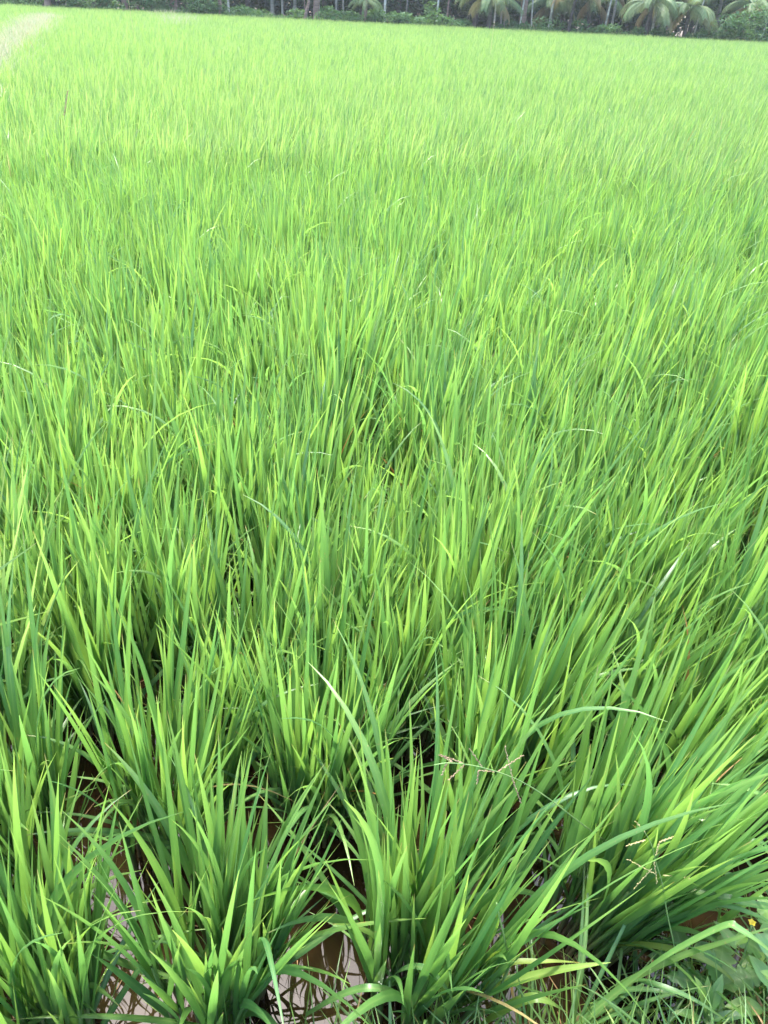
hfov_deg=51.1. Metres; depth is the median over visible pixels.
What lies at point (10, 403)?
rice clump
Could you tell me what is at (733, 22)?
shrub
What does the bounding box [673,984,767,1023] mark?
earth bank
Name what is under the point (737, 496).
rice clump
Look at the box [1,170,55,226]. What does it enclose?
rice clump
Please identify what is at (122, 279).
rice clump
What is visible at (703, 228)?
rice clump
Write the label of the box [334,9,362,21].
shrub
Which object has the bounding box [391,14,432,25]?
shrub
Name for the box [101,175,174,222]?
rice clump
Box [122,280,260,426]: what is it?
rice clump
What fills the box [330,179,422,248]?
rice clump
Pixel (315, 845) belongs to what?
straw litter
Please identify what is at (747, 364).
rice clump
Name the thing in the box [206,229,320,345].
rice clump
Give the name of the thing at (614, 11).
areca palm
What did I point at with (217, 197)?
rice clump
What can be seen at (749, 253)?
rice clump
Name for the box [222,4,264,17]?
shrub
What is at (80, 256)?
rice clump
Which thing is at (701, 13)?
coconut palm
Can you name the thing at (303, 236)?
rice clump
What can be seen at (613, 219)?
rice clump
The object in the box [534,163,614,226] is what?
rice clump
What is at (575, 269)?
rice clump
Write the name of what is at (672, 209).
rice clump
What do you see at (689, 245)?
rice clump
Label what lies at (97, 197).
rice clump
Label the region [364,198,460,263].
rice clump
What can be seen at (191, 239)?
rice clump
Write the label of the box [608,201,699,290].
rice clump
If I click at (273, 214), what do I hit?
rice clump
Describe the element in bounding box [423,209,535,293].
rice clump
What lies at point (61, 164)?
rice clump
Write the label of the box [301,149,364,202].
rice clump
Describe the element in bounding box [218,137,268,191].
rice clump
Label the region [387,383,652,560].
rice clump
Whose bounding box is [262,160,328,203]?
rice clump
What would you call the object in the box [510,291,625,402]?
rice clump
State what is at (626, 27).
woods
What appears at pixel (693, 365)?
rice clump
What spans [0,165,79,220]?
rice clump
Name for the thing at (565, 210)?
rice clump
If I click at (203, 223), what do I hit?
rice clump
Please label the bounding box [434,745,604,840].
seeding grass
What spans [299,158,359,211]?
rice clump
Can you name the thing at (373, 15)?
shrub
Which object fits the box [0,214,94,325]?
rice clump
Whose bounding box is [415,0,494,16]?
broadleaf tree
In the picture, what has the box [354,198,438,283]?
rice clump
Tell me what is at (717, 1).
broadleaf tree
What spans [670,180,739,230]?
rice clump
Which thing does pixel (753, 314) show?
rice clump
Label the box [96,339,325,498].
rice clump
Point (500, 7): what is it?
coconut palm
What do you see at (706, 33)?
shrub
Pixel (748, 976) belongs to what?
lobed weed
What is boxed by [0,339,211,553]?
rice clump
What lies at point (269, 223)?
rice clump
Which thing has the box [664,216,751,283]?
rice clump
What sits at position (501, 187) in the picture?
rice clump
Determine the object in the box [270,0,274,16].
coconut palm
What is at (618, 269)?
rice clump
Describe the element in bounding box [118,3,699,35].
ground
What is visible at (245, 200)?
rice clump
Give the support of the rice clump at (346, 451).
on the water
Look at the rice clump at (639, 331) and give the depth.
2.56 m
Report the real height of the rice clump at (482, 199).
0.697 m
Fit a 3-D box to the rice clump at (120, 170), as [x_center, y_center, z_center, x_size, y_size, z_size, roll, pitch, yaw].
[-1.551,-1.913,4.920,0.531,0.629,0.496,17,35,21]
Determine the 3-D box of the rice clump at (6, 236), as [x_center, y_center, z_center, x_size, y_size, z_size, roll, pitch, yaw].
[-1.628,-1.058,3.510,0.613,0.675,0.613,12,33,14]
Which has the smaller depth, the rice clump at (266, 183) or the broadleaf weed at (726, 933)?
the broadleaf weed at (726, 933)
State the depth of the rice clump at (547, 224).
3.81 m
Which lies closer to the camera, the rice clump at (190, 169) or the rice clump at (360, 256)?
the rice clump at (360, 256)
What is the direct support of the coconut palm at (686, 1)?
on the woodland ground
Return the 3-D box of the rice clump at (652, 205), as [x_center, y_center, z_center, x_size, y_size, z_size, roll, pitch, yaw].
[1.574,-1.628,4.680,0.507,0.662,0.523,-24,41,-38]
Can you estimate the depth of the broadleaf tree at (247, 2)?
57.54 m
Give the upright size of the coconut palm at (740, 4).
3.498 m
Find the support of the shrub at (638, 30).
on the woodland ground
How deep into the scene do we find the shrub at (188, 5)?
51.94 m
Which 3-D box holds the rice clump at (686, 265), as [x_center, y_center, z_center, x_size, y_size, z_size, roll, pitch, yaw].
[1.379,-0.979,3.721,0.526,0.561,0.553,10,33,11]
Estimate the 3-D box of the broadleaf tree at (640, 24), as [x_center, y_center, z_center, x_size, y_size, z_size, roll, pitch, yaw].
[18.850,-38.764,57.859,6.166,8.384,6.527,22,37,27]
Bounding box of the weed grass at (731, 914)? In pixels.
[686,783,767,934]
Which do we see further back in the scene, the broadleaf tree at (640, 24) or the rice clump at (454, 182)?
the broadleaf tree at (640, 24)
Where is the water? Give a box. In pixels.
[0,455,767,1023]
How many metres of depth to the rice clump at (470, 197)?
4.69 m
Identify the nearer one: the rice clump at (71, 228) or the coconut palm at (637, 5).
the rice clump at (71, 228)
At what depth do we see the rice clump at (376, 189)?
4.61 m
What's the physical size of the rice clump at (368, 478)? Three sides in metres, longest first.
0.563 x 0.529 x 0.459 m
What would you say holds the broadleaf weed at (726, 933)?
on the grass at (758, 996)
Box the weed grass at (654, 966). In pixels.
[574,863,767,1023]
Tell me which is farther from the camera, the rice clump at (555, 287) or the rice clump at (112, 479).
the rice clump at (555, 287)
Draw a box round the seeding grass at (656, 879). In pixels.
[626,821,684,989]
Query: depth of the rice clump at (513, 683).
1.40 m
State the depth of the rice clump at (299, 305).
2.88 m
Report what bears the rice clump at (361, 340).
on the water
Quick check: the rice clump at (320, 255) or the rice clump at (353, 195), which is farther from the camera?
the rice clump at (353, 195)
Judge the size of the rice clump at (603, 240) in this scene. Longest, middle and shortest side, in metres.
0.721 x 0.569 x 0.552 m
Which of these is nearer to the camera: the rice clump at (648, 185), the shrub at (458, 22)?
the rice clump at (648, 185)
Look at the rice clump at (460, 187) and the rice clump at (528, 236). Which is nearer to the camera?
the rice clump at (528, 236)
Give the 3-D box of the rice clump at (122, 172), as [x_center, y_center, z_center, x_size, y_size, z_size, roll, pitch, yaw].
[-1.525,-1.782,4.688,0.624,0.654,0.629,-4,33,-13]
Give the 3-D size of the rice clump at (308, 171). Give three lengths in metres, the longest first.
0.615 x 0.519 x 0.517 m
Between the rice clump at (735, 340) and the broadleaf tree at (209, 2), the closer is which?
the rice clump at (735, 340)
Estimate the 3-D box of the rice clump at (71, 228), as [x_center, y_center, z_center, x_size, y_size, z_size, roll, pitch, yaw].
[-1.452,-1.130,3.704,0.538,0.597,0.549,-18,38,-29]
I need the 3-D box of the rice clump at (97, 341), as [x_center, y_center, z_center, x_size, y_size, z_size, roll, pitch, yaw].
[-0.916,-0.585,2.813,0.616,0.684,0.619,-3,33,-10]
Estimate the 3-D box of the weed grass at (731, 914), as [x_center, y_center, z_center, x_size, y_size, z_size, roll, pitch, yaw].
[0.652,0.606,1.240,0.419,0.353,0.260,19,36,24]
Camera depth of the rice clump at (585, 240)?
3.97 m
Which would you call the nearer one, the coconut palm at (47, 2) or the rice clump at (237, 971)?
the rice clump at (237, 971)
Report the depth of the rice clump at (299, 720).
1.38 m
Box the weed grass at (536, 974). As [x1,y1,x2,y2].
[305,909,610,1023]
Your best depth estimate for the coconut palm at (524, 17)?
51.96 m
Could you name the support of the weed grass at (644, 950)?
on the earth bank
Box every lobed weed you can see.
[660,935,761,1023]
[731,890,767,982]
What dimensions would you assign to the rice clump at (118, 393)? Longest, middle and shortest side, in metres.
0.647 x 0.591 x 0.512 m
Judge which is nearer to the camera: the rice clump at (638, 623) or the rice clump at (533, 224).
the rice clump at (638, 623)
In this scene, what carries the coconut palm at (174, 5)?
on the woodland ground
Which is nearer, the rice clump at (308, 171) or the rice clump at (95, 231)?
the rice clump at (95, 231)
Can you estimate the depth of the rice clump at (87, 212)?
3.97 m
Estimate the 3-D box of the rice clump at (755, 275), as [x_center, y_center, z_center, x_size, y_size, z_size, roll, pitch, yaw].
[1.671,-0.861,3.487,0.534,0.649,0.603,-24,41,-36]
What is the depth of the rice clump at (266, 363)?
2.56 m
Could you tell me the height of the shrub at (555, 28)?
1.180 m
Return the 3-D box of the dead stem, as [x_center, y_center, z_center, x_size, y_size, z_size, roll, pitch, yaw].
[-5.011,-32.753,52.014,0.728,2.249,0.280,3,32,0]
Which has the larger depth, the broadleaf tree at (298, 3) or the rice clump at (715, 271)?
the broadleaf tree at (298, 3)
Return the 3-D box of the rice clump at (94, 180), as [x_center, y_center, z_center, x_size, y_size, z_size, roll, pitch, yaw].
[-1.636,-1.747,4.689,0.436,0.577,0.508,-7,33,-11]
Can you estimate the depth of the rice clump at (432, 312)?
2.90 m
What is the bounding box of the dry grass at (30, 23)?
[0,11,65,112]
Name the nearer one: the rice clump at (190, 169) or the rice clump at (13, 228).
the rice clump at (13, 228)
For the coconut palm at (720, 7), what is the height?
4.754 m
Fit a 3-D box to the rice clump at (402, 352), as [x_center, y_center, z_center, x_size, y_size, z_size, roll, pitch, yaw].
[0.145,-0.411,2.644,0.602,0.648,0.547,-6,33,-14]
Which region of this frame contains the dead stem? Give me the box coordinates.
[303,0,309,18]
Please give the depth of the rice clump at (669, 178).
5.05 m
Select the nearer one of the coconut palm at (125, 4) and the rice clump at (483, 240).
the rice clump at (483, 240)
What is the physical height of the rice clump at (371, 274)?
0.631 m
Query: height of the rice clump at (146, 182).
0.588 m
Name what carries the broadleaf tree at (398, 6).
on the woodland ground
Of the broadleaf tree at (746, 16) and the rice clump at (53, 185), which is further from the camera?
the broadleaf tree at (746, 16)
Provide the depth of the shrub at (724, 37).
51.91 m
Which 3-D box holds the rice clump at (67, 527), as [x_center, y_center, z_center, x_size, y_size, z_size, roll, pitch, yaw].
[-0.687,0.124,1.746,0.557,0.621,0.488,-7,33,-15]
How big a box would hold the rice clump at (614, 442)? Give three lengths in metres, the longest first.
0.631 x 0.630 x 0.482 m
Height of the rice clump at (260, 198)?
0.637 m
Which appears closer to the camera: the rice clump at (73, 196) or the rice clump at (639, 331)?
the rice clump at (639, 331)
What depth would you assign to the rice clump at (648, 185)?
4.91 m
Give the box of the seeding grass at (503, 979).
[493,902,511,1006]
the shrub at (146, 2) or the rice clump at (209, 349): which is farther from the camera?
the shrub at (146, 2)
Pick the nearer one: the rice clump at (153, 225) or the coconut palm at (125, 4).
the rice clump at (153, 225)
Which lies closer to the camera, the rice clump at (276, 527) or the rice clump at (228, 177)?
the rice clump at (276, 527)
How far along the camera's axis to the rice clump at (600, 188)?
5.07 m
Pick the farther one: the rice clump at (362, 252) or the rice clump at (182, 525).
the rice clump at (362, 252)
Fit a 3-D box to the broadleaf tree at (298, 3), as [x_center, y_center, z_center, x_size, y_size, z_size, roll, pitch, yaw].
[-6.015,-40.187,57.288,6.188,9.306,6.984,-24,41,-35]
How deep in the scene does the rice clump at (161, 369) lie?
2.33 m
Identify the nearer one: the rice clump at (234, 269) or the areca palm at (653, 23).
the rice clump at (234, 269)
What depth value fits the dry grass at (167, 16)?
36.47 m
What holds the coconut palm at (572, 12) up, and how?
on the woodland ground
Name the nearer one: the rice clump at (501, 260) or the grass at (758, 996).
the grass at (758, 996)
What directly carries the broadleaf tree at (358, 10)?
on the woodland ground
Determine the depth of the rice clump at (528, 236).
3.76 m
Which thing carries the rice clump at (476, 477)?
on the water
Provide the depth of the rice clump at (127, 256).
3.48 m
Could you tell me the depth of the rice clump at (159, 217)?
3.79 m
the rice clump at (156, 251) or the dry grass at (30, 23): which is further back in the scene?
the dry grass at (30, 23)
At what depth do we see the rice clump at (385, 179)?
5.20 m
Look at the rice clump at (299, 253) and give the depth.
3.46 m
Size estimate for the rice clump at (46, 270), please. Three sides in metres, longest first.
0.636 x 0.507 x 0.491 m
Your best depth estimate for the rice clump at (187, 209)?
3.96 m
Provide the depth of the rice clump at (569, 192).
4.90 m
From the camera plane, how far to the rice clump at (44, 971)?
1.08 m
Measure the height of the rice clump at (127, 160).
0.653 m
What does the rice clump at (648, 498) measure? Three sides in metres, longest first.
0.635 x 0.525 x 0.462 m
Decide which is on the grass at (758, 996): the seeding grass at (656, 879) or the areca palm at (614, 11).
the seeding grass at (656, 879)
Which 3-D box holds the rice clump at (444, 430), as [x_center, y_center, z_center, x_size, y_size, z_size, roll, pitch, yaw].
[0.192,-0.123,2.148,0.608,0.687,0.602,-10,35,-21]
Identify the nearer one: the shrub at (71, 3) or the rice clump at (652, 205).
the rice clump at (652, 205)
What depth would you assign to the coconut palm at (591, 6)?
53.96 m
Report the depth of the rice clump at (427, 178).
4.97 m
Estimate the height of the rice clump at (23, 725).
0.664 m
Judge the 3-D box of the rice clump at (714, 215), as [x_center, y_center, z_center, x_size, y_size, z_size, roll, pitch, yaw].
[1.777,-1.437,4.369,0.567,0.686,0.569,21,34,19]
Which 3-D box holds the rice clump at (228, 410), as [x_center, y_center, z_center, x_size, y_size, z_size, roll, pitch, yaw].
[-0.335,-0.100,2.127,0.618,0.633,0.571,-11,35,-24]
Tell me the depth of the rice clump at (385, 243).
3.58 m
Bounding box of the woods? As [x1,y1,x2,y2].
[0,0,767,40]
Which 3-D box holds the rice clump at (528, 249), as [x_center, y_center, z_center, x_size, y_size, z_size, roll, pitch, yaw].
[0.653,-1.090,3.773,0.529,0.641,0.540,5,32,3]
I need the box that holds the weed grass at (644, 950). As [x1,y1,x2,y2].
[626,827,758,971]
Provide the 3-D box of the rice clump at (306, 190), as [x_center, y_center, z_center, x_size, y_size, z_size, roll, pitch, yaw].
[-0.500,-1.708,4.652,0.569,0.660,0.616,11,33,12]
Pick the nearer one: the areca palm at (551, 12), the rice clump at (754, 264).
the rice clump at (754, 264)
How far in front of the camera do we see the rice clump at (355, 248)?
3.62 m
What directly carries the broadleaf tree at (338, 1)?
on the woodland ground
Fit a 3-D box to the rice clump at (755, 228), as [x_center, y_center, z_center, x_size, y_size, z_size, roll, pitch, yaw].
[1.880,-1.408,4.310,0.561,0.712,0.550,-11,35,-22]
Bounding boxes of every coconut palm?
[44,0,51,5]
[121,0,128,10]
[168,0,176,10]
[218,0,221,15]
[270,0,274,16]
[293,0,296,18]
[313,0,319,19]
[454,0,524,27]
[519,0,527,26]
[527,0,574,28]
[552,0,606,32]
[553,0,623,27]
[603,0,625,27]
[619,0,679,36]
[652,0,710,29]
[655,0,717,38]
[705,0,736,33]
[720,0,767,41]
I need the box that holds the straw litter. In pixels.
[13,601,766,1022]
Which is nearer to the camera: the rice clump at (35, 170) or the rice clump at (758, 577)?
the rice clump at (758, 577)
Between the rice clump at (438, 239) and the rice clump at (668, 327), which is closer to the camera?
the rice clump at (668, 327)
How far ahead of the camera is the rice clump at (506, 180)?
5.03 m
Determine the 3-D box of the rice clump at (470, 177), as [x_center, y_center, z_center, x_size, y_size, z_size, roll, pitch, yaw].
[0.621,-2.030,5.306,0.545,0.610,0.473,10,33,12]
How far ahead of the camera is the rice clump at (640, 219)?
4.28 m
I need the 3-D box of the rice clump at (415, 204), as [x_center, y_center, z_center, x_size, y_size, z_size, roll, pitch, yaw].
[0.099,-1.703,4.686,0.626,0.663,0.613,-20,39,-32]
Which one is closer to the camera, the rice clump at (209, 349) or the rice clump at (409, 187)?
the rice clump at (209, 349)
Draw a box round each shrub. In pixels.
[0,0,32,4]
[9,0,43,6]
[55,0,87,8]
[85,0,110,8]
[97,0,125,9]
[126,0,166,11]
[153,0,174,10]
[172,0,211,14]
[191,0,228,15]
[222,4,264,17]
[238,8,272,17]
[273,7,311,19]
[314,5,351,21]
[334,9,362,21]
[359,7,388,22]
[375,11,411,24]
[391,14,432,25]
[417,0,441,25]
[426,11,454,25]
[444,18,473,27]
[491,18,522,29]
[516,16,557,31]
[541,19,568,33]
[571,18,598,33]
[588,23,619,34]
[606,23,646,36]
[648,27,673,37]
[686,26,722,39]
[709,4,767,42]
[709,32,732,39]
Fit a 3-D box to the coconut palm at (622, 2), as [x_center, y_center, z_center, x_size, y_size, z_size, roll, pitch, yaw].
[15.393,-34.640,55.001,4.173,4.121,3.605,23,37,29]
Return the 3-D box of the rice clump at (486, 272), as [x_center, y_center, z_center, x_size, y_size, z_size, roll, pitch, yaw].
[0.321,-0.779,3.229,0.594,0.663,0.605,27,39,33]
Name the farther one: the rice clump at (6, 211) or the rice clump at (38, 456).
the rice clump at (6, 211)
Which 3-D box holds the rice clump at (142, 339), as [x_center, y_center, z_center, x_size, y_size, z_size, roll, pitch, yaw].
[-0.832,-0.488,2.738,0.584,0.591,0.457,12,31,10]
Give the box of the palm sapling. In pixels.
[348,0,382,20]
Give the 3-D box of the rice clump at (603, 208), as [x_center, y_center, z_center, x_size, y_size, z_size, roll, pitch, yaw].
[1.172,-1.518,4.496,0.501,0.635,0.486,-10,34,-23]
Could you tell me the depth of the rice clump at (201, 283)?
2.98 m
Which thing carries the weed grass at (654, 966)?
on the earth bank
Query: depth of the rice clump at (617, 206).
4.68 m
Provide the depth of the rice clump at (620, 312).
2.87 m
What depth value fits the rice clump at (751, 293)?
3.20 m
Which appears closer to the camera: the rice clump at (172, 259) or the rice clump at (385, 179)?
the rice clump at (172, 259)
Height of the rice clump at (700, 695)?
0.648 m
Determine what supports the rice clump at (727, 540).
on the water
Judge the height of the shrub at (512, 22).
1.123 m
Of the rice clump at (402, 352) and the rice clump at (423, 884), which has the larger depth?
the rice clump at (402, 352)
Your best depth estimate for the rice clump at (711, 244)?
3.92 m
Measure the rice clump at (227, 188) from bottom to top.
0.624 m
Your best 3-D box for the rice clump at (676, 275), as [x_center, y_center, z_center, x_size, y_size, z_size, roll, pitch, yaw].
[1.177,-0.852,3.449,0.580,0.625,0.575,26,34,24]
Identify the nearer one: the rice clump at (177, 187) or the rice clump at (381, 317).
the rice clump at (381, 317)
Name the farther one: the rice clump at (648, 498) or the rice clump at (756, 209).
the rice clump at (756, 209)
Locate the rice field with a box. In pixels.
[0,2,767,753]
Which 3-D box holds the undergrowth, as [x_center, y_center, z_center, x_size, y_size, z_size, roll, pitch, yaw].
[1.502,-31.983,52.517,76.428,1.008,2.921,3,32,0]
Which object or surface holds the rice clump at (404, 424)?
on the water
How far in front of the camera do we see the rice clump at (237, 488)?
1.92 m
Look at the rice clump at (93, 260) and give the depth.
3.14 m
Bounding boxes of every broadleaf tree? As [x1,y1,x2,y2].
[181,0,236,12]
[216,0,279,11]
[274,0,331,14]
[312,0,373,18]
[337,0,394,17]
[379,0,427,24]
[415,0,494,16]
[444,0,511,27]
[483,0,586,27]
[539,0,598,32]
[567,0,618,26]
[612,0,663,35]
[671,0,734,34]
[699,0,738,31]
[725,1,762,39]
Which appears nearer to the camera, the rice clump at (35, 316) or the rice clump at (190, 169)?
the rice clump at (35, 316)
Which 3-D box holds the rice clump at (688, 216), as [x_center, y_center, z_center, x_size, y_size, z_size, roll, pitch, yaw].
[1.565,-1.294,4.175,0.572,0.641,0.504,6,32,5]
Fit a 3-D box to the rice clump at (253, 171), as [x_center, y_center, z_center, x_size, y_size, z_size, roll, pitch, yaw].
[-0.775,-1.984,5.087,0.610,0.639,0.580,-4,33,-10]
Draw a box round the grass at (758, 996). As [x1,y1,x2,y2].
[108,867,767,1023]
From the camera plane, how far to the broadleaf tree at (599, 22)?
58.12 m
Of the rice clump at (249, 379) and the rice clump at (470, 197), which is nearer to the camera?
the rice clump at (249, 379)
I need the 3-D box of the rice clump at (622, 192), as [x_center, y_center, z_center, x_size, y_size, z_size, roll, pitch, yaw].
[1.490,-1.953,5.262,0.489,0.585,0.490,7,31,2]
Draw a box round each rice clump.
[0,149,52,190]
[0,151,33,202]
[0,156,50,212]
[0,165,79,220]
[0,165,80,249]
[0,176,59,252]
[0,186,123,279]
[0,194,81,265]
[0,201,51,278]
[0,203,79,296]
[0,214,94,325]
[0,231,48,326]
[0,234,17,273]
[0,256,103,359]
[0,260,77,389]
[0,265,42,356]
[0,301,74,446]
[0,308,126,445]
[0,328,116,479]
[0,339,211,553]
[0,393,108,532]
[0,421,186,668]
[0,438,211,747]
[0,535,121,911]
[0,748,204,1023]
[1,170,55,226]
[1,280,112,398]
[3,329,185,458]
[4,142,87,205]
[4,181,25,222]
[9,188,137,284]
[9,226,124,324]
[9,371,232,611]
[11,435,257,712]
[12,711,424,1023]
[19,205,112,260]
[22,144,107,205]
[22,157,99,210]
[22,177,118,253]
[24,186,111,244]
[25,230,132,292]
[26,238,148,346]
[27,163,106,221]
[27,246,178,369]
[28,132,107,189]
[28,549,332,882]
[31,286,252,452]
[33,145,105,195]
[47,224,159,314]
[50,303,177,416]
[55,283,203,384]
[58,156,159,239]
[58,228,156,334]
[58,348,216,493]
[61,165,128,204]
[70,189,142,258]
[70,192,165,273]
[71,150,158,227]
[75,147,135,190]
[76,140,169,183]
[82,169,168,239]
[82,234,224,370]
[84,214,174,300]
[85,145,154,187]
[91,146,163,196]
[95,163,179,238]
[95,209,227,317]
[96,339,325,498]
[98,420,283,613]
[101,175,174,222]
[109,178,224,262]
[110,187,185,256]
[114,170,183,209]
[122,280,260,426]
[125,141,190,197]
[129,214,217,302]
[129,237,237,346]
[133,138,222,191]
[133,487,393,773]
[135,180,220,251]
[136,151,210,229]
[142,358,336,587]
[144,194,242,294]
[152,156,221,207]
[153,164,236,213]
[153,207,290,348]
[155,190,245,299]
[164,163,246,227]
[166,544,478,882]
[167,177,268,256]
[169,181,240,237]
[173,273,356,423]
[175,158,234,208]
[179,268,290,377]
[182,366,370,608]
[184,305,363,483]
[188,210,308,302]
[196,145,262,200]
[196,161,262,217]
[197,202,263,300]
[198,217,283,282]
[202,419,415,645]
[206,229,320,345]
[212,213,313,301]
[216,171,313,244]
[217,172,289,227]
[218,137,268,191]
[218,462,438,702]
[227,180,330,272]
[229,156,287,206]
[230,164,307,213]
[233,146,297,194]
[236,620,734,1023]
[240,240,371,344]
[240,250,409,392]
[242,259,409,439]
[245,167,316,220]
[246,180,327,258]
[246,334,410,550]
[247,159,337,218]
[253,226,367,336]
[257,203,347,271]
[259,212,379,296]
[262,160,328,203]
[264,216,339,286]
[265,304,402,472]
[270,152,344,197]
[273,185,351,249]
[276,493,555,777]
[287,232,404,274]
[289,239,424,339]
[290,169,375,225]
[296,187,366,253]
[297,190,397,260]
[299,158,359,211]
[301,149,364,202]
[302,137,369,204]
[303,444,539,650]
[307,218,454,336]
[314,144,380,185]
[316,226,417,293]
[316,229,434,304]
[322,176,410,238]
[324,225,403,282]
[325,169,407,220]
[328,405,485,547]
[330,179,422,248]
[335,288,442,460]
[337,152,405,217]
[337,263,434,379]
[340,143,397,199]
[343,319,526,506]
[345,150,417,210]
[348,406,597,738]
[350,197,455,300]
[350,291,529,483]
[353,181,433,240]
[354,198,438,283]
[354,243,511,360]
[356,162,430,231]
[359,295,520,426]
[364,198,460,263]
[368,142,433,199]
[369,161,408,198]
[370,400,603,575]
[371,351,538,518]
[382,161,430,221]
[383,270,496,360]
[385,180,480,259]
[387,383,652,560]
[390,492,666,855]
[393,252,470,324]
[394,225,495,307]
[405,194,501,285]
[406,155,471,208]
[410,171,481,231]
[410,227,522,332]
[414,186,479,229]
[416,170,488,207]
[422,303,545,412]
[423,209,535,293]
[424,165,508,247]
[428,153,492,206]
[434,164,502,221]
[436,417,724,677]
[438,203,551,310]
[443,252,561,373]
[448,199,521,282]
[448,593,767,1023]
[449,305,603,424]
[451,167,523,238]
[457,159,513,195]
[463,191,562,253]
[465,175,523,231]
[471,158,537,211]
[471,233,576,305]
[474,316,604,431]
[475,318,613,483]
[476,195,539,243]
[476,498,744,776]
[477,208,582,274]
[481,156,540,204]
[489,251,595,338]
[491,272,595,377]
[493,200,584,258]
[496,172,572,230]
[496,212,568,299]
[498,174,578,229]
[504,352,649,485]
[508,249,626,365]
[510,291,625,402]
[511,156,586,201]
[513,197,603,280]
[516,167,599,248]
[516,246,620,331]
[525,154,586,208]
[527,309,703,445]
[528,167,579,212]
[529,217,613,297]
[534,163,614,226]
[535,183,610,239]
[538,265,643,332]
[540,172,613,219]
[540,519,767,853]
[544,370,699,604]
[546,252,707,385]
[546,283,665,383]
[546,474,765,716]
[549,205,625,270]
[551,288,698,422]
[551,356,737,516]
[552,207,605,262]
[552,230,639,301]
[559,157,637,216]
[565,254,688,318]
[566,183,642,256]
[570,417,767,624]
[571,180,638,237]
[571,223,671,296]
[574,194,640,250]
[576,190,667,277]
[577,237,674,308]
[586,245,695,342]
[587,188,650,224]
[588,169,640,209]
[594,387,767,586]
[597,358,766,525]
[598,180,659,222]
[602,196,693,246]
[602,315,766,495]
[604,205,685,262]
[606,202,733,287]
[606,238,761,327]
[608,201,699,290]
[608,256,767,384]
[609,182,693,237]
[620,159,688,219]
[621,318,767,461]
[622,240,726,311]
[622,278,767,413]
[622,435,767,645]
[625,175,693,226]
[627,160,700,218]
[645,239,726,289]
[652,182,732,243]
[652,283,767,468]
[656,170,732,228]
[658,196,742,257]
[659,198,761,260]
[662,256,767,348]
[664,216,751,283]
[668,259,767,327]
[669,224,767,311]
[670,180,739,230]
[670,208,752,272]
[671,156,755,222]
[672,488,767,716]
[674,264,767,374]
[677,399,767,593]
[679,204,766,284]
[685,179,766,262]
[686,584,767,849]
[689,372,767,515]
[692,218,767,295]
[698,180,767,266]
[705,328,767,475]
[710,264,767,329]
[715,180,767,234]
[715,195,767,252]
[719,177,767,235]
[724,268,767,359]
[727,232,767,285]
[730,236,767,315]
[733,235,767,280]
[733,292,767,359]
[734,311,767,375]
[736,218,767,273]
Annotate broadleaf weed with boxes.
[647,931,712,970]
[672,974,747,1023]
[704,919,767,993]
[724,954,767,1023]
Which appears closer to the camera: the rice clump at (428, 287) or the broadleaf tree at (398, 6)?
the rice clump at (428, 287)
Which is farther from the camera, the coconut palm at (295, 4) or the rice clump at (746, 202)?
the coconut palm at (295, 4)
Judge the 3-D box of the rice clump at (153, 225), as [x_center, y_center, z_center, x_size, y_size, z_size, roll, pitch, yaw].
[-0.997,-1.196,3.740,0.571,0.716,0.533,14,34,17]
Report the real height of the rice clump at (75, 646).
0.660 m
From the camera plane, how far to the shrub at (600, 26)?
52.04 m
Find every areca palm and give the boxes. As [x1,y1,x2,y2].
[281,0,283,18]
[519,0,524,24]
[531,0,533,26]
[548,2,554,26]
[605,0,611,24]
[611,0,616,24]
[650,1,658,34]
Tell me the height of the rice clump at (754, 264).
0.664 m
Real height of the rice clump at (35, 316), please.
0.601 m
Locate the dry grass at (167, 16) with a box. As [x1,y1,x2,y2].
[144,8,207,25]
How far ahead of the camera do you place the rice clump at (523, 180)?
5.23 m
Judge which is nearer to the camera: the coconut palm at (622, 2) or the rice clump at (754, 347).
the rice clump at (754, 347)
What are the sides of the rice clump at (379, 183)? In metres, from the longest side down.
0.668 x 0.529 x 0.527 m
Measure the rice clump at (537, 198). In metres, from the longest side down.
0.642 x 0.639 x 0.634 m
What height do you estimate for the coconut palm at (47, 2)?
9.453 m
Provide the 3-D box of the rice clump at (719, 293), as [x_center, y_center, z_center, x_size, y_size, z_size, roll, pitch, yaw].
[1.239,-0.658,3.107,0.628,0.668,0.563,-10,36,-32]
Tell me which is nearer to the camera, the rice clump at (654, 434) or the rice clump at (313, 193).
the rice clump at (654, 434)
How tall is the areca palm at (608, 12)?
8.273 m
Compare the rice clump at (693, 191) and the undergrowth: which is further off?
the undergrowth
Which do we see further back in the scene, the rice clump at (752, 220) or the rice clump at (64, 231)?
the rice clump at (752, 220)
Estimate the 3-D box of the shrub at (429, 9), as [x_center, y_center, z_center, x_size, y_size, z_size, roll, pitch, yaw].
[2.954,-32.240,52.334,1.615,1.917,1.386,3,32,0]
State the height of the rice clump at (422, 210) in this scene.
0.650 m
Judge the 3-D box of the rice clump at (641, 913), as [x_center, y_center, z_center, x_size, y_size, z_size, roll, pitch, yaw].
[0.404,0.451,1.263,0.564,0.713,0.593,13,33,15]
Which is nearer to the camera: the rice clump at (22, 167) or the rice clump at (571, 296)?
the rice clump at (571, 296)
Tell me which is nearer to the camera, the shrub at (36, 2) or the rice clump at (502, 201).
the rice clump at (502, 201)
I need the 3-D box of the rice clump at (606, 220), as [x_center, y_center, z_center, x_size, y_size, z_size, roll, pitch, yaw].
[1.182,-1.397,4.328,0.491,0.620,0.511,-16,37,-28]
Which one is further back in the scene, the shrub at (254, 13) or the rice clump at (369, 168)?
the shrub at (254, 13)
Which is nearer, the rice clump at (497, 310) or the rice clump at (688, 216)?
the rice clump at (497, 310)
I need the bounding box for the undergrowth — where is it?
[0,0,767,41]
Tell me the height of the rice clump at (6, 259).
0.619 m
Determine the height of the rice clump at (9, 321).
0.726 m

